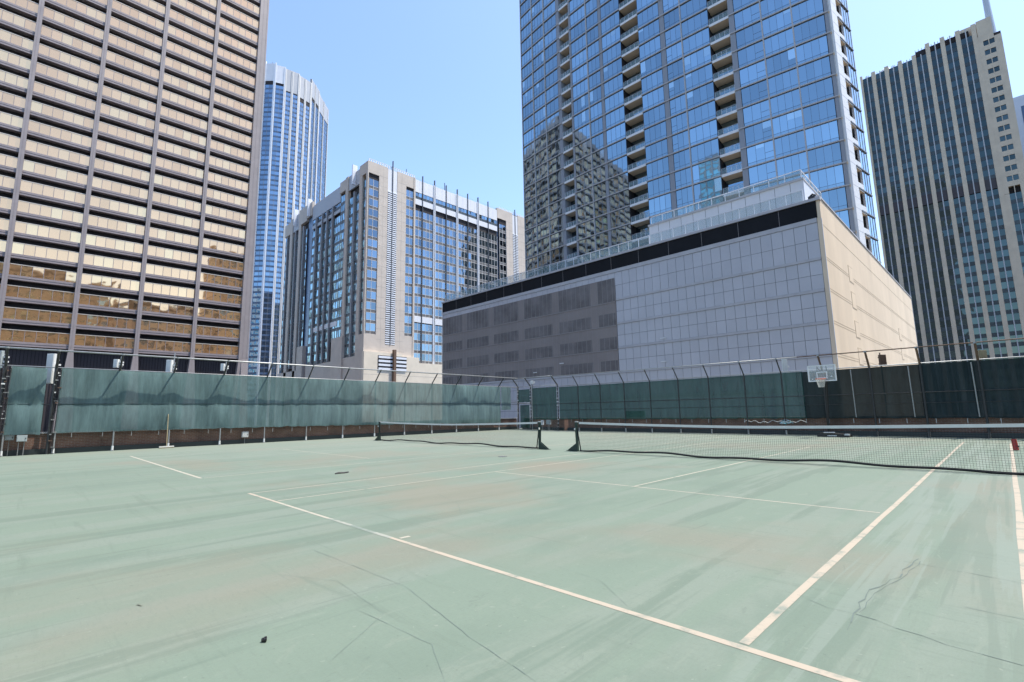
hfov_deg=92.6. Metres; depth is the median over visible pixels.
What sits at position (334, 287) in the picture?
window
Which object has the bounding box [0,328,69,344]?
window
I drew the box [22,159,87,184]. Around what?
window
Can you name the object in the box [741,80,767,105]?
window
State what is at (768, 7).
window
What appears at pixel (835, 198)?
window
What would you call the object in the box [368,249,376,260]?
window
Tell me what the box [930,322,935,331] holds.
window
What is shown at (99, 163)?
window
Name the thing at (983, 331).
window
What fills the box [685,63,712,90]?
window
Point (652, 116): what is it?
window
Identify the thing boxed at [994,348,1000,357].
window
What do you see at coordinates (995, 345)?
window
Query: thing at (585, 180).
window
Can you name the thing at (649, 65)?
window
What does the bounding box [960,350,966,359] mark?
window
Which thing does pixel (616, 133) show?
window
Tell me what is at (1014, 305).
window
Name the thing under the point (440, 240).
window
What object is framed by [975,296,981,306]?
window
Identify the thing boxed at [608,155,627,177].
window
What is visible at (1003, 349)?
window
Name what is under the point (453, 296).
window
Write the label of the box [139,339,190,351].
window
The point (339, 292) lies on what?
window
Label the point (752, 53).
window
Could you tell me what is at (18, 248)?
window
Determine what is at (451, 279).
window
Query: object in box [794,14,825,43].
window
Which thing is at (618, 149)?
window
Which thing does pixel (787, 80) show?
window
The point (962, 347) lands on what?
window
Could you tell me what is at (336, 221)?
window
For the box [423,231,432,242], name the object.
window
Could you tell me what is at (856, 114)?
end window
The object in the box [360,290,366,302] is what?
window
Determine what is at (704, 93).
window
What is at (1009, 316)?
window
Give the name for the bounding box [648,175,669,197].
window
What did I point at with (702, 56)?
window
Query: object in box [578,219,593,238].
window
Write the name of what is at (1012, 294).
window
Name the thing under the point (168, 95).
window
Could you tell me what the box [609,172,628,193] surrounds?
window
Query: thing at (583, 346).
window
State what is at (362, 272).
window
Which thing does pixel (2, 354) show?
cell antenna
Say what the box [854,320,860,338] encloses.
blocked window
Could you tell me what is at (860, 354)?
blocked window
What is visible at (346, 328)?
window
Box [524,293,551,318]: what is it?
window
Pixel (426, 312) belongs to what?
window
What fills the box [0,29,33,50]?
window
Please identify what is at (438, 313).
window
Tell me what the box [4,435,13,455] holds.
electrical box
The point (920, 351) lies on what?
window
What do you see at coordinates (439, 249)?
window
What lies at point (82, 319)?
window
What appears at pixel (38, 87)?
window
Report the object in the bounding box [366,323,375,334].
window
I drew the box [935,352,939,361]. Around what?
window
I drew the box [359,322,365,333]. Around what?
window
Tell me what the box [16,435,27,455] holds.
electrical box
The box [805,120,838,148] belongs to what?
window
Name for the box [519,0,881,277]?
glass apartment tower
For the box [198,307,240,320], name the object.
window
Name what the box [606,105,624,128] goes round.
window
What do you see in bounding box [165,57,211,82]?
window
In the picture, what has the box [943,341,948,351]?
window
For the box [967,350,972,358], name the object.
window
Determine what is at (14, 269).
window
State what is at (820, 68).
window
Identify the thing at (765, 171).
window
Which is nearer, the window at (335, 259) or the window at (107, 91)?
the window at (107, 91)
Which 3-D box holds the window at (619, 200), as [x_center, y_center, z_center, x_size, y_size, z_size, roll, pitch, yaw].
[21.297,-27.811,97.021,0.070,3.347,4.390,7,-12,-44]
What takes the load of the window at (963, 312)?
in the striped stone tower at (946, 153)
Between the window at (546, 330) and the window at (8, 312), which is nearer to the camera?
the window at (546, 330)
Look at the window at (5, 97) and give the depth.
83.80 m
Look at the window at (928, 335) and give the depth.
188.52 m
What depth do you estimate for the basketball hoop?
24.76 m
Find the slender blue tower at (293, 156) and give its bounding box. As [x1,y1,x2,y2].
[248,61,328,376]
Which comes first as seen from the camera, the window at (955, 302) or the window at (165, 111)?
the window at (165, 111)
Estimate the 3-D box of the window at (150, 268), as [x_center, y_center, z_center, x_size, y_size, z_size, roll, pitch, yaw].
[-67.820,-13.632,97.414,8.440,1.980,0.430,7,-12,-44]
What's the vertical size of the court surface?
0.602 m
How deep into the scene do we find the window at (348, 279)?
166.68 m
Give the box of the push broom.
[159,414,173,448]
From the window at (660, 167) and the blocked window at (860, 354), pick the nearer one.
the blocked window at (860, 354)
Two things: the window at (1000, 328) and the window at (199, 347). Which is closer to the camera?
the window at (199, 347)
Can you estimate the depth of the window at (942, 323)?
185.96 m
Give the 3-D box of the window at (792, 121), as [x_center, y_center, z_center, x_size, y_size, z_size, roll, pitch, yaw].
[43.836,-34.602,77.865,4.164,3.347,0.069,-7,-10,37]
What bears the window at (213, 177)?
in the brown office tower at (130, 138)
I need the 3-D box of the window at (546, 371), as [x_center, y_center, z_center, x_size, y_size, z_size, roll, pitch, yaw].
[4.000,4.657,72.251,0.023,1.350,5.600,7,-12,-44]
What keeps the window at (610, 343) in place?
in the podium building at (787, 269)
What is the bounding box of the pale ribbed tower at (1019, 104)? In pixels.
[1013,95,1023,156]
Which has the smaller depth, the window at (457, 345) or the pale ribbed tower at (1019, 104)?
the window at (457, 345)
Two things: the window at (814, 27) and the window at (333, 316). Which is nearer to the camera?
the window at (814, 27)
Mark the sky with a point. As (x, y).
(430, 88)
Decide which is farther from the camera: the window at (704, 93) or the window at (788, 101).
the window at (704, 93)
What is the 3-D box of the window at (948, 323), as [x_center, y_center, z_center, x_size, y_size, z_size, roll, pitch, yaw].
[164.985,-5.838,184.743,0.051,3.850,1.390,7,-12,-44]
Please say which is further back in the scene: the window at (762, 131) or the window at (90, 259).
the window at (90, 259)
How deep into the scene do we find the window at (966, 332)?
181.03 m
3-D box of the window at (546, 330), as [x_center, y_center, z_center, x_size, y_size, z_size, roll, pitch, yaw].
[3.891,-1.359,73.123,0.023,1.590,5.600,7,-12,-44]
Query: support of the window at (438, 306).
in the hotel building at (381, 261)
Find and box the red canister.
[1011,439,1018,449]
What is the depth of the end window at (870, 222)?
74.15 m
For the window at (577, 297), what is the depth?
68.78 m
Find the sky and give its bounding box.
[266,0,1023,266]
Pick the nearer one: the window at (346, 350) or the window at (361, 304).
the window at (361, 304)
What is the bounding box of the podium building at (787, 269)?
[441,169,917,427]
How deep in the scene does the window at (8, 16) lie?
85.43 m
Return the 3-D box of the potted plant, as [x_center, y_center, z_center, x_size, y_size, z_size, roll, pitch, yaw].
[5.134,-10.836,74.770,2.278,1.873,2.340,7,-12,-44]
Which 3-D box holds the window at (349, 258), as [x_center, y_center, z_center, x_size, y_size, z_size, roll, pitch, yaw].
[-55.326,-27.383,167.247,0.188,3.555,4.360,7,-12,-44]
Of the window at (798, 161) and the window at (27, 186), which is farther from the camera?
the window at (27, 186)
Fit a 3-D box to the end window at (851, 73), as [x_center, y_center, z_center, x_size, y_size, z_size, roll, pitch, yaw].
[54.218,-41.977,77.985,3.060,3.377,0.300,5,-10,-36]
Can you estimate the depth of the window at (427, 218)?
178.27 m
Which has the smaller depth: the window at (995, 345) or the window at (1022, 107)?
the window at (995, 345)
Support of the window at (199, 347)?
in the brown office tower at (130, 138)
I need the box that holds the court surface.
[0,429,1023,681]
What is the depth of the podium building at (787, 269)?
58.52 m
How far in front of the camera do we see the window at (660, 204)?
90.68 m
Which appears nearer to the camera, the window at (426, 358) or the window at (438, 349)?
the window at (426, 358)
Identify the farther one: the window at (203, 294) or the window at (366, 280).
the window at (366, 280)
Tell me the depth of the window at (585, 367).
67.35 m
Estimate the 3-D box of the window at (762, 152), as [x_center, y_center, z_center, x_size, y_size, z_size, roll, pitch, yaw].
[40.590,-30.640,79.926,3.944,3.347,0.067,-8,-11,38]
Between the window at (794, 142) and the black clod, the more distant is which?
the window at (794, 142)
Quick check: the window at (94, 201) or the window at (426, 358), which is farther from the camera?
the window at (426, 358)
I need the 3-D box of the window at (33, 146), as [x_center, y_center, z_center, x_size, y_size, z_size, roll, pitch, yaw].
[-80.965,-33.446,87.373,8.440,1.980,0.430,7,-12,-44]
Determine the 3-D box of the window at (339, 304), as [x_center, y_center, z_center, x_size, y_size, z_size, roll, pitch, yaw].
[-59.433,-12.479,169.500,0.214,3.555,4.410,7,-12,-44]
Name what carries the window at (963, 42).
in the striped stone tower at (946, 153)
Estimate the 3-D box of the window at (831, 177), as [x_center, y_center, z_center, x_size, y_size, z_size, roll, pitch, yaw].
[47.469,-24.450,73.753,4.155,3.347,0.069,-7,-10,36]
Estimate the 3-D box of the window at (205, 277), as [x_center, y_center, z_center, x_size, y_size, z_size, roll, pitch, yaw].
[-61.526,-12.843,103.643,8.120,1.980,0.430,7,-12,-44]
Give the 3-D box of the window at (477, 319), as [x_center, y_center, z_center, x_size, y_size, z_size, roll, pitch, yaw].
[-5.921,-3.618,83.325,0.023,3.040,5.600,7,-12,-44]
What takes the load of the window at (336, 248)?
in the hotel building at (381, 261)
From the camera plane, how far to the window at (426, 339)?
171.90 m
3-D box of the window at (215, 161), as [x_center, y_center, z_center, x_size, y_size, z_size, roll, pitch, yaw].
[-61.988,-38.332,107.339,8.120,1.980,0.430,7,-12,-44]
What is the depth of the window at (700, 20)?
89.50 m
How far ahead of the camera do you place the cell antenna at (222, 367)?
28.20 m
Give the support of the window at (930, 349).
in the striped stone tower at (946, 153)
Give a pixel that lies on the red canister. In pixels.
(1014, 445)
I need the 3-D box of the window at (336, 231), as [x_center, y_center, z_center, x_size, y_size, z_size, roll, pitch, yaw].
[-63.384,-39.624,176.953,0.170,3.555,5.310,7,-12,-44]
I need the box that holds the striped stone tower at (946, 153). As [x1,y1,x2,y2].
[860,0,1023,363]
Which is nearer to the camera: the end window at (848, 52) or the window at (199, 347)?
the end window at (848, 52)
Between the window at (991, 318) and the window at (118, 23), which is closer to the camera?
the window at (118, 23)
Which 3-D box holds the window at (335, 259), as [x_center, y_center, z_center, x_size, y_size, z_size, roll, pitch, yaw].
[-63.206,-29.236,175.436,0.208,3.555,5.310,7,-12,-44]
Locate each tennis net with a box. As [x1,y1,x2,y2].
[375,421,549,449]
[566,421,1023,474]
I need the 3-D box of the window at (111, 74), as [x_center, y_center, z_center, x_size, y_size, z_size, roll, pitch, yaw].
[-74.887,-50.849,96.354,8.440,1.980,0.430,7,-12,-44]
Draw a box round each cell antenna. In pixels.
[0,350,9,381]
[46,354,60,396]
[113,356,123,369]
[165,353,176,371]
[220,362,228,373]
[781,358,789,372]
[878,353,886,366]
[978,350,987,358]
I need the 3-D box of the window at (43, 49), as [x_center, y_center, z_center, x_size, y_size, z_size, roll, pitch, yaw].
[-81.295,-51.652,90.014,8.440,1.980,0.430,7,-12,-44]
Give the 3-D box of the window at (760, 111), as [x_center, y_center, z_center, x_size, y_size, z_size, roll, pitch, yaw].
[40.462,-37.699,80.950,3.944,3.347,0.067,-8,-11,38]
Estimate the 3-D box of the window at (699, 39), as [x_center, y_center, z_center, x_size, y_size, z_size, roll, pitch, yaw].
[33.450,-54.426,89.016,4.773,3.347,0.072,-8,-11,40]
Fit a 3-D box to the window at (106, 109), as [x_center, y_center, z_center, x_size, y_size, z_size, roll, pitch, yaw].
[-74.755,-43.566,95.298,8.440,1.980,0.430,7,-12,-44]
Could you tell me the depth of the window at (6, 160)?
82.62 m
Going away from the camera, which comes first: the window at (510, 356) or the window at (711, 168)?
the window at (510, 356)
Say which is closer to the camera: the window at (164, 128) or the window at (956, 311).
the window at (164, 128)
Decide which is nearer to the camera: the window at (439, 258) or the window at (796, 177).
the window at (796, 177)
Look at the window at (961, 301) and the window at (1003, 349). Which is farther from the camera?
the window at (961, 301)
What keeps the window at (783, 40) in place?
in the glass apartment tower at (637, 115)
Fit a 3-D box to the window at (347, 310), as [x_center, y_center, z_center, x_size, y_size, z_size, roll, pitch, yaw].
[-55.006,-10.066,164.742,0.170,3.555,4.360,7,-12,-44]
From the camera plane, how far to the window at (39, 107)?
88.19 m
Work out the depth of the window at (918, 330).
191.07 m
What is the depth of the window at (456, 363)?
87.04 m
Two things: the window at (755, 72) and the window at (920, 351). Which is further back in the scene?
the window at (920, 351)
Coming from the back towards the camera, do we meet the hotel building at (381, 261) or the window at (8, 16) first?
the hotel building at (381, 261)
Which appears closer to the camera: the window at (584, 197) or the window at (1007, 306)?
the window at (584, 197)
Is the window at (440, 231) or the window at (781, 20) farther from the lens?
the window at (440, 231)
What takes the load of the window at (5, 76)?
in the brown office tower at (130, 138)
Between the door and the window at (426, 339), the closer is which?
the door
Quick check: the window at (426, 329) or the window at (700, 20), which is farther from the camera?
the window at (426, 329)
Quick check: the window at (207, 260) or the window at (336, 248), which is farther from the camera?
the window at (336, 248)
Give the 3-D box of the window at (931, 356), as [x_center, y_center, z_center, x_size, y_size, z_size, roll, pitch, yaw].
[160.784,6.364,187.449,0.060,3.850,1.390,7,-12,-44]
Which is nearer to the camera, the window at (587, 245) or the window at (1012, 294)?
the window at (587, 245)
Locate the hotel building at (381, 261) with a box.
[278,158,525,383]
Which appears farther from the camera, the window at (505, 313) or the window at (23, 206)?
the window at (23, 206)
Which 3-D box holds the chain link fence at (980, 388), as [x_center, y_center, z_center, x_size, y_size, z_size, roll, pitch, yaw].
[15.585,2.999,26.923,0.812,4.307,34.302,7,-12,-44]
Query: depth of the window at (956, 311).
183.39 m
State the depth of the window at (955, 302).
183.93 m
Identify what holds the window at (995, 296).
in the striped stone tower at (946, 153)
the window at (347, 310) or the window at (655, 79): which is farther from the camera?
the window at (347, 310)
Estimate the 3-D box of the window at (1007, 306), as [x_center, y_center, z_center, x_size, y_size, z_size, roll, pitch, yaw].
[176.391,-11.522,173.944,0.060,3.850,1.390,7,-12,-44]
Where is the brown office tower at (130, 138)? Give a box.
[0,0,268,431]
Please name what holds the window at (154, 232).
in the brown office tower at (130, 138)
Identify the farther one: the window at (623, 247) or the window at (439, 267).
the window at (439, 267)
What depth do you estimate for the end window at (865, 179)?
75.20 m
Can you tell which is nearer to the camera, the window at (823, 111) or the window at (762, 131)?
the window at (823, 111)
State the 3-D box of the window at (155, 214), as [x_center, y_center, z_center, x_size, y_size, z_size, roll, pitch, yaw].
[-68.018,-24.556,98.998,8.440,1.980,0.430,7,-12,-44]
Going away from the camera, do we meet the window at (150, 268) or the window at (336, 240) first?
the window at (150, 268)
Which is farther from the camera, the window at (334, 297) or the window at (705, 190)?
the window at (334, 297)
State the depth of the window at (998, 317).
175.34 m
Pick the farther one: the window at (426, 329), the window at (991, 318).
the window at (991, 318)
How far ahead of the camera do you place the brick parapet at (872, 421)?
26.00 m
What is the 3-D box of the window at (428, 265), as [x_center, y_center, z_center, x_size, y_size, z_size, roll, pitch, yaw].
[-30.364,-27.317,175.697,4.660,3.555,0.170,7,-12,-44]
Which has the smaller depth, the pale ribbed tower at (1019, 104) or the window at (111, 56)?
the window at (111, 56)
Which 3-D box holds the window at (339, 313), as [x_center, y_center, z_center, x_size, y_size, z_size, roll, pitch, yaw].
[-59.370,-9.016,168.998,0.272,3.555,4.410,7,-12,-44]
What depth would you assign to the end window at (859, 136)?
76.24 m
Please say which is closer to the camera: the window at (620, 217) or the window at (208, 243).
the window at (620, 217)
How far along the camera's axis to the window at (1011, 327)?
172.83 m
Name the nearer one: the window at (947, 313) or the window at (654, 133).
the window at (654, 133)
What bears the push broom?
on the court surface
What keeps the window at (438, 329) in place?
in the hotel building at (381, 261)
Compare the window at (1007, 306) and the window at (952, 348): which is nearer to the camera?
the window at (1007, 306)
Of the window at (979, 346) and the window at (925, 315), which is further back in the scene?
the window at (925, 315)
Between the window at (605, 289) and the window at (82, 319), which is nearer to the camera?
the window at (605, 289)
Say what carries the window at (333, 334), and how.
in the hotel building at (381, 261)
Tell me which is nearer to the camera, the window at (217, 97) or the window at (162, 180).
the window at (162, 180)
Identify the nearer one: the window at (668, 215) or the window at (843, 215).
the window at (843, 215)
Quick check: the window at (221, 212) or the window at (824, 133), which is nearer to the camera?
the window at (824, 133)
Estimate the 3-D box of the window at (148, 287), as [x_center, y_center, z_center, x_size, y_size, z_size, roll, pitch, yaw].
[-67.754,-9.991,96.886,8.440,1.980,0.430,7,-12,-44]
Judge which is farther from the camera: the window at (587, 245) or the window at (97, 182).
the window at (587, 245)
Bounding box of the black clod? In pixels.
[261,636,266,642]
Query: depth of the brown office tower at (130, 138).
94.16 m
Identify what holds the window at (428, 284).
in the hotel building at (381, 261)
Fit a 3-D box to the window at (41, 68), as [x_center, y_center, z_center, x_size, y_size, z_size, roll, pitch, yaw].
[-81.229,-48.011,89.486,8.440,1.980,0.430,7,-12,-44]
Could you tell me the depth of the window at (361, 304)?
158.40 m
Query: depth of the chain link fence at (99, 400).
27.34 m
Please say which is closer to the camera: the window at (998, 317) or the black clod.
the black clod
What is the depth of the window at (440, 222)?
182.37 m
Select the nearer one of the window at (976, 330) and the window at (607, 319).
the window at (607, 319)
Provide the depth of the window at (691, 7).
90.23 m
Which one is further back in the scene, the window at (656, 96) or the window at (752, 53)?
the window at (656, 96)
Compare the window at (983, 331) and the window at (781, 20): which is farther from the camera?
the window at (983, 331)
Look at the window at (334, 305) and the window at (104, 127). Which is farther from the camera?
the window at (334, 305)
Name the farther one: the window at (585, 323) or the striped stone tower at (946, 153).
the striped stone tower at (946, 153)
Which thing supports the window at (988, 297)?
in the striped stone tower at (946, 153)
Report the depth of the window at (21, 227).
84.99 m
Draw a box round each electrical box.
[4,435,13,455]
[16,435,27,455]
[241,432,248,443]
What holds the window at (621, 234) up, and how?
in the glass apartment tower at (637, 115)
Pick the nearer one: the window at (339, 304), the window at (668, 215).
the window at (668, 215)
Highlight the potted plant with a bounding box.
[538,266,551,273]
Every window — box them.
[0,8,35,31]
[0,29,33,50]
[0,49,30,68]
[0,70,28,88]
[0,90,25,107]
[0,111,22,127]
[0,132,20,147]
[0,153,17,167]
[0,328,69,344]
[3,306,71,323]
[6,0,38,12]
[6,285,74,302]
[8,263,76,282]
[11,242,78,262]
[14,221,80,242]
[17,200,83,222]
[20,180,85,203]
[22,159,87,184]
[25,139,89,165]
[28,120,91,146]
[30,100,93,128]
[33,81,95,109]
[36,62,97,91]
[38,43,99,73]
[41,25,101,56]
[43,6,103,38]
[53,0,105,21]
[74,334,134,348]
[77,313,136,328]
[79,293,137,309]
[81,273,139,290]
[83,253,141,271]
[86,234,143,253]
[88,215,144,234]
[90,195,146,216]
[92,176,148,198]
[94,158,149,181]
[96,139,151,163]
[98,121,153,146]
[100,103,154,128]
[102,85,156,111]
[104,68,157,95]
[106,50,159,78]
[108,33,160,62]
[110,16,162,45]
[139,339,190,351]
[140,320,191,333]
[142,301,193,315]
[144,282,194,297]
[146,264,196,280]
[147,245,197,262]
[149,227,198,245]
[151,209,199,228]
[152,191,201,211]
[154,174,202,194]
[156,156,203,178]
[157,139,205,161]
[159,123,206,145]
[160,106,207,129]
[162,89,208,113]
[163,73,209,97]
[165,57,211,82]
[195,343,238,354]
[196,325,239,337]
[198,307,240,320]
[199,290,241,303]
[200,272,242,287]
[201,255,243,270]
[203,238,244,254]
[204,221,245,238]
[205,205,246,222]
[207,188,247,206]
[208,172,248,190]
[209,156,249,174]
[210,140,250,159]
[211,124,251,144]
[213,108,252,129]
[214,92,253,114]
[329,331,335,341]
[330,301,337,312]
[330,311,336,322]
[330,326,336,332]
[331,273,337,283]
[331,282,337,293]
[331,292,337,303]
[332,244,338,255]
[332,254,338,265]
[332,263,338,274]
[333,216,339,228]
[333,225,339,237]
[333,235,339,246]
[336,330,340,337]
[337,300,341,310]
[337,310,341,320]
[337,320,340,330]
[338,290,341,300]
[344,337,348,347]
[344,347,348,357]
[345,306,349,316]
[345,316,349,326]
[345,326,348,336]
[346,275,350,286]
[346,285,350,296]
[346,296,349,306]
[347,246,351,256]
[347,255,351,266]
[347,266,350,276]
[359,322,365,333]
[360,280,366,291]
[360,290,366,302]
[360,302,365,313]
[361,271,366,281]
[365,301,375,312]
[365,312,375,323]
[366,259,376,271]
[366,270,376,281]
[366,291,375,302]
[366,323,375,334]
[367,280,376,291]
[368,239,377,250]
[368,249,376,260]
[422,278,432,289]
[422,288,432,298]
[422,297,432,308]
[422,307,432,317]
[422,324,432,334]
[422,334,432,344]
[422,344,431,354]
[422,354,431,363]
[423,213,432,224]
[423,222,432,233]
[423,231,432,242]
[423,240,432,251]
[423,250,432,261]
[423,259,432,270]
[423,269,432,279]
[435,244,445,254]
[435,253,445,264]
[435,262,445,273]
[435,272,445,282]
[435,281,445,291]
[435,290,445,300]
[435,300,443,309]
[435,309,442,319]
[435,326,441,335]
[435,335,441,345]
[435,345,441,354]
[435,355,441,364]
[436,217,445,227]
[436,226,445,236]
[436,235,445,245]
[443,315,461,334]
[443,341,461,351]
[443,358,461,369]
[443,376,461,383]
[447,256,455,266]
[447,265,455,275]
[447,274,455,284]
[447,283,455,293]
[447,293,455,299]
[459,286,467,295]
[467,309,487,330]
[467,336,488,348]
[467,355,488,366]
[467,373,488,382]
[493,301,517,324]
[494,330,518,343]
[494,350,518,363]
[494,370,518,380]
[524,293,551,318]
[524,324,552,338]
[525,346,552,359]
[525,367,553,377]
[558,284,590,311]
[559,317,590,333]
[560,340,591,355]
[560,363,592,374]
[577,171,591,190]
[577,187,592,206]
[578,203,593,222]
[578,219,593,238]
[579,236,594,254]
[580,253,594,262]
[597,278,614,303]
[598,313,615,326]
[599,337,616,350]
[600,360,617,371]
[605,89,623,112]
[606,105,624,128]
[607,122,625,144]
[607,138,626,160]
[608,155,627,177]
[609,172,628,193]
[610,189,628,211]
[611,206,629,228]
[611,224,630,245]
[612,242,631,253]
[640,52,661,76]
[641,69,662,93]
[642,86,663,110]
[643,103,664,127]
[644,121,666,144]
[645,138,667,162]
[647,156,668,179]
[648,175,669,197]
[649,193,671,215]
[650,211,671,223]
[680,0,706,20]
[681,9,707,37]
[683,27,709,54]
[684,45,710,72]
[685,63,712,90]
[686,82,713,108]
[688,100,715,126]
[689,119,717,145]
[691,138,718,163]
[692,157,720,183]
[693,177,721,202]
[695,196,722,209]
[736,21,761,48]
[738,41,763,67]
[739,60,765,86]
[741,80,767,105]
[743,99,769,125]
[745,119,771,145]
[747,140,773,165]
[749,160,776,186]
[751,181,776,192]
[760,0,789,17]
[762,8,791,36]
[764,28,793,56]
[766,48,795,75]
[768,68,798,95]
[770,88,800,116]
[772,109,802,136]
[774,130,805,157]
[776,151,807,178]
[778,173,808,183]
[791,0,822,24]
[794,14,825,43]
[796,35,827,64]
[798,56,830,84]
[800,77,833,105]
[803,98,835,126]
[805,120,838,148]
[808,142,841,169]
[810,164,843,191]
[818,187,846,210]
[835,210,849,227]
[838,4,849,27]
[840,0,847,8]
[841,24,852,47]
[843,43,854,67]
[846,65,857,87]
[848,265,853,283]
[849,85,860,108]
[851,105,862,129]
[851,291,856,309]
[854,128,865,150]
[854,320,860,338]
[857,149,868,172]
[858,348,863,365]
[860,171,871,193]
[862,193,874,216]
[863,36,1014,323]
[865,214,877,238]
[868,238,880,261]
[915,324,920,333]
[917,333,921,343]
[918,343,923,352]
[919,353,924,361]
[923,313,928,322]
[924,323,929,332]
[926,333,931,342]
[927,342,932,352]
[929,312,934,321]
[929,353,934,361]
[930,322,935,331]
[932,332,937,341]
[933,342,938,351]
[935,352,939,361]
[938,311,943,320]
[940,321,945,330]
[941,331,946,340]
[943,300,948,310]
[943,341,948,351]
[944,310,949,320]
[944,351,949,360]
[946,320,951,330]
[947,330,953,340]
[949,341,954,350]
[950,351,955,360]
[953,299,958,309]
[954,309,959,319]
[956,319,961,329]
[957,329,963,339]
[959,298,964,308]
[959,340,964,349]
[960,308,966,318]
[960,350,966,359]
[962,319,967,328]
[963,329,969,338]
[965,339,971,349]
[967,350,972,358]
[969,297,974,307]
[970,307,976,317]
[972,317,978,327]
[973,328,979,338]
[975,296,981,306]
[975,338,981,348]
[977,306,983,316]
[978,317,984,327]
[980,327,986,337]
[982,338,987,348]
[985,295,991,305]
[987,305,993,315]
[989,316,995,326]
[991,326,996,336]
[992,294,998,304]
[992,337,998,347]
[994,304,1000,314]
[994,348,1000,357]
[995,315,1001,325]
[997,326,1003,336]
[999,336,1005,346]
[1001,347,1007,356]
[1003,292,1009,303]
[1005,303,1011,313]
[1006,314,1012,324]
[1008,324,1014,335]
[1010,292,1016,302]
[1010,335,1016,345]
[1012,302,1018,312]
[1012,346,1018,356]
[1013,174,1018,179]
[1013,313,1020,323]
[1015,324,1022,334]
[1017,335,1023,345]
[1019,346,1023,355]
[1021,105,1023,120]
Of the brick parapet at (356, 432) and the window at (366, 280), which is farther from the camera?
the window at (366, 280)
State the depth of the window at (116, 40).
97.20 m
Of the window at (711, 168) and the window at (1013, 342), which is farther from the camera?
the window at (1013, 342)
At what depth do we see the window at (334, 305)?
173.00 m
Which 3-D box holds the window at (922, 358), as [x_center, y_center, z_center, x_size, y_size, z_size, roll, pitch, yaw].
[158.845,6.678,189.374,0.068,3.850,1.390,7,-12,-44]
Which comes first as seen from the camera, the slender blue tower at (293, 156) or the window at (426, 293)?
the window at (426, 293)
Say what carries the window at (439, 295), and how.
in the hotel building at (381, 261)
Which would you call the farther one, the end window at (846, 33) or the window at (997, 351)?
the window at (997, 351)
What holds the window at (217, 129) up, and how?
in the brown office tower at (130, 138)
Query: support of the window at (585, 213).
in the glass apartment tower at (637, 115)
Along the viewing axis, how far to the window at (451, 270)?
183.28 m
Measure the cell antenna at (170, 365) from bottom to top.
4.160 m
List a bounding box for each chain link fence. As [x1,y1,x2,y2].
[0,346,523,456]
[552,338,1023,438]
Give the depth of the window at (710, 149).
85.90 m
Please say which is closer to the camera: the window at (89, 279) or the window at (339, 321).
the window at (89, 279)
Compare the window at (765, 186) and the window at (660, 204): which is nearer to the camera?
the window at (765, 186)
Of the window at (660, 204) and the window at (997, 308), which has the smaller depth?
the window at (660, 204)
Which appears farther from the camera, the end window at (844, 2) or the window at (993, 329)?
the window at (993, 329)
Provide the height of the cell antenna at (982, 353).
3.100 m
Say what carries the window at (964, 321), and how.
in the striped stone tower at (946, 153)
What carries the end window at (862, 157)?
in the glass apartment tower at (637, 115)
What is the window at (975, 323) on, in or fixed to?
in the striped stone tower at (946, 153)
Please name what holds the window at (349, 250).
in the hotel building at (381, 261)
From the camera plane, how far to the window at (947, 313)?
185.33 m
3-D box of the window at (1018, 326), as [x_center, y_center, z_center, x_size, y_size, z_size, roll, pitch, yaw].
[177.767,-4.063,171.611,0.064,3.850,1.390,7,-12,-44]
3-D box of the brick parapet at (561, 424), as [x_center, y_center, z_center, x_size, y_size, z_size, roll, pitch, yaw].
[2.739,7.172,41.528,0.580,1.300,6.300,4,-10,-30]
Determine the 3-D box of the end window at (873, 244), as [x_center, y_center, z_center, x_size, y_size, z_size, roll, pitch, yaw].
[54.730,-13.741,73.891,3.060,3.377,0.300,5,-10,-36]
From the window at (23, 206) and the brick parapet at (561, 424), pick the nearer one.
the brick parapet at (561, 424)
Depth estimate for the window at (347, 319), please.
164.59 m
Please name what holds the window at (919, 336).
in the striped stone tower at (946, 153)
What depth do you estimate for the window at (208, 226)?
105.08 m
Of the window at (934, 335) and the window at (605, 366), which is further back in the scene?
the window at (934, 335)
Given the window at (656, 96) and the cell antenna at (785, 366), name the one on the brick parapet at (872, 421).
the cell antenna at (785, 366)
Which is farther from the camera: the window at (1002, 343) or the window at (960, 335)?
the window at (960, 335)
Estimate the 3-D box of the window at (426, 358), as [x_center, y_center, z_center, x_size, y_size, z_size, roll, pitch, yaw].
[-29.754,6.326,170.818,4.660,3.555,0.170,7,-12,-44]
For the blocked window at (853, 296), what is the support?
in the podium building at (787, 269)
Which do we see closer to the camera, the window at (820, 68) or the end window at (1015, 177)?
the window at (820, 68)
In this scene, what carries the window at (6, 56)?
in the brown office tower at (130, 138)
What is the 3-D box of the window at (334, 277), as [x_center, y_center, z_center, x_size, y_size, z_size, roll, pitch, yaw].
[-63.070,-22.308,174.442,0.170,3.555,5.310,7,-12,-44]
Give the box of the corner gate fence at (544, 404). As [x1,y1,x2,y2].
[512,375,558,430]
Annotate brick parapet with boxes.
[0,418,516,455]
[528,418,567,430]
[567,417,1023,437]
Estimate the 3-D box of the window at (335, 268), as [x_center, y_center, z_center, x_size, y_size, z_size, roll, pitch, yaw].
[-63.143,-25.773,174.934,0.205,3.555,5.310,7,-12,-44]
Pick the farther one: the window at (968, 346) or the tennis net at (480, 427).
the window at (968, 346)
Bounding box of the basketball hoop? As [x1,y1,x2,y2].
[807,364,852,436]

